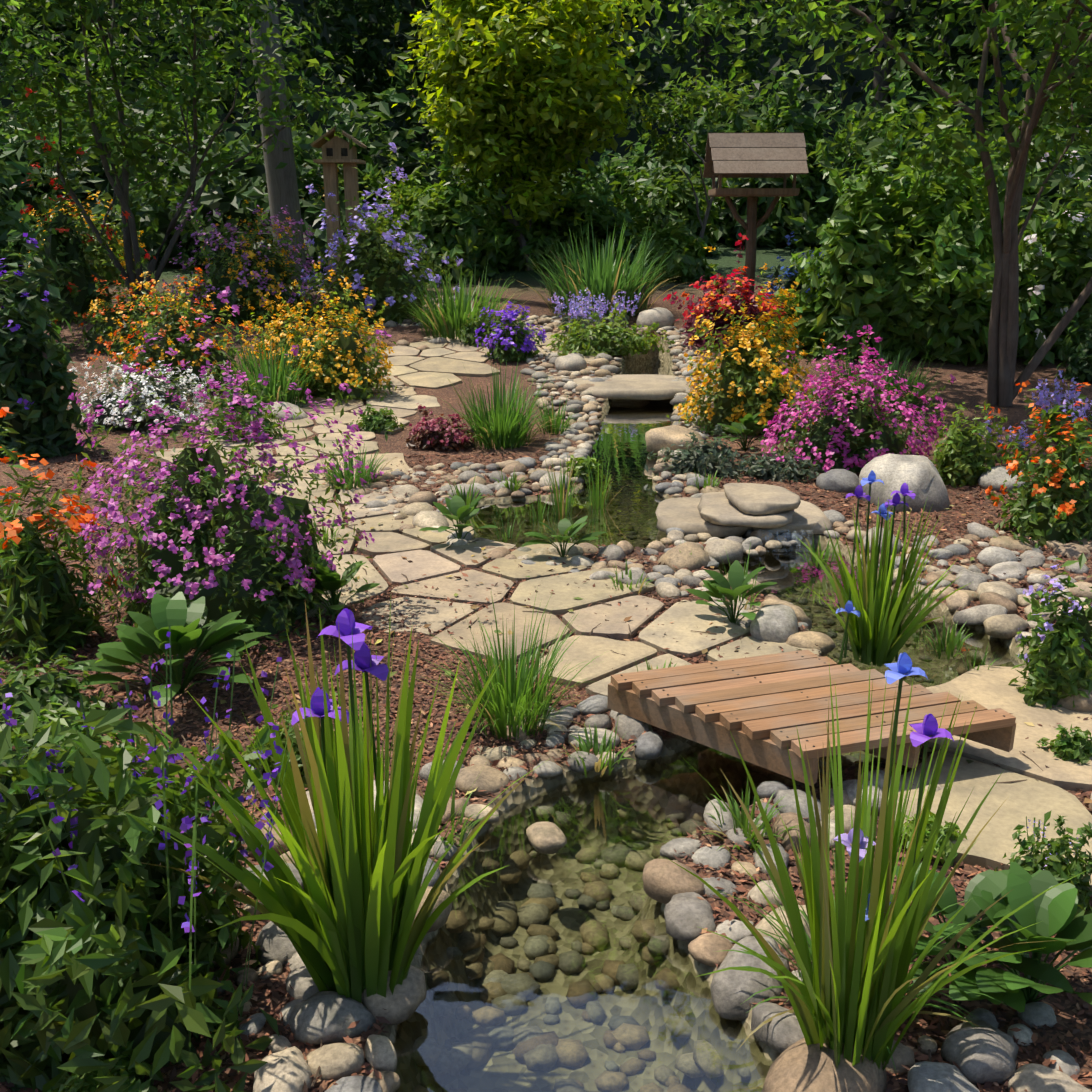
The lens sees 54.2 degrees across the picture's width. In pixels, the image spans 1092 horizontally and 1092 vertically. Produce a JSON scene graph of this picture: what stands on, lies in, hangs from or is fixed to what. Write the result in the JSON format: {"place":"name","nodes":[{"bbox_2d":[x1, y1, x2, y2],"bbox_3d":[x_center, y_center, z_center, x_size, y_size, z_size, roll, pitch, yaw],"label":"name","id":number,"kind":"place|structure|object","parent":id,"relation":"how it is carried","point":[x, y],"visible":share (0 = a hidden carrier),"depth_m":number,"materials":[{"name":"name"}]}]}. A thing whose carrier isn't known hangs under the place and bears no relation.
{"place":"outdoors","nodes":[
{"label":"outdoors","id":0,"kind":"place"},
{"bbox_2d":[0,0,1089,160],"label":"foliage","id":1,"kind":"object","parent":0,"point":[858,73],"depth_m":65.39,"materials":[{"name":"green plant"}]},
{"bbox_2d":[0,161,1091,1091],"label":"garden ground","id":2,"kind":"structure","parent":0,"point":[966,389],"depth_m":4.87,"materials":[{"name":"brown soil"}]},
{"bbox_2d":[310,127,366,288],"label":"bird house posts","id":3,"kind":"object","parent":2,"relation":"on","point":[335,150],"visible":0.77,"depth_m":21.14,"materials":[{"name":"brown wood"}]},
{"bbox_2d":[0,27,1091,1091],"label":"garden","id":4,"kind":"object","parent":2,"relation":"on","point":[108,984],"depth_m":5.88,"materials":[{"name":"green plant"}]},
{"bbox_2d":[0,449,1091,1091],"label":"mulch chips","id":5,"kind":"object","parent":2,"relation":"on","point":[938,1019],"visible":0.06,"depth_m":5.17,"materials":[{"name":"brown wood"}]},
{"bbox_2d":[198,295,1091,1091],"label":"river rocks","id":6,"kind":"object","parent":2,"relation":"on","point":[984,1051],"visible":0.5,"depth_m":3.96,"materials":[{"name":"grey stone"}]},
{"bbox_2d":[607,650,1015,785],"bbox_3d":[1.131,0.726,4.687,1.504,0.161,0.924,-5,18,-17],"label":"wooden footbridge","id":7,"kind":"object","parent":6,"relation":"on","point":[760,708],"visible":0.9,"depth_m":4.58,"materials":[{"name":"brown wood"}]},
{"bbox_2d":[572,374,833,536],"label":"stone slabs","id":8,"kind":"structure","parent":2,"relation":"on","point":[736,509],"depth_m":8.01,"materials":[{"name":"beige stone"}]},
{"bbox_2d":[703,132,808,303],"bbox_3d":[3.425,-5.193,17.881,1.561,3.252,1.492,0,17,1],"label":"bird feeder","id":9,"kind":"object","parent":2,"relation":"on","point":[783,155],"visible":0.96,"depth_m":17.24,"materials":[{"name":"brown wood"}]},
{"bbox_2d":[451,363,744,548],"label":"pond water","id":10,"kind":"structure","parent":0,"point":[628,513],"depth_m":8.98,"materials":[{"name":"green liquid"}]},
{"bbox_2d":[151,332,1091,890],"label":"flagstone path","id":11,"kind":"structure","parent":0,"point":[1037,794],"depth_m":6.20,"materials":[{"name":"beige stone"}]},
{"bbox_2d":[394,541,1029,1091],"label":"stream water","id":12,"kind":"structure","parent":0,"point":[792,573],"depth_m":4.11,"materials":[{"name":"liquid"}]},
{"bbox_2d":[759,530,812,551],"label":"cascade water","id":13,"kind":"structure","parent":0,"point":[772,531],"depth_m":7.70,"materials":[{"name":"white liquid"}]}
]}

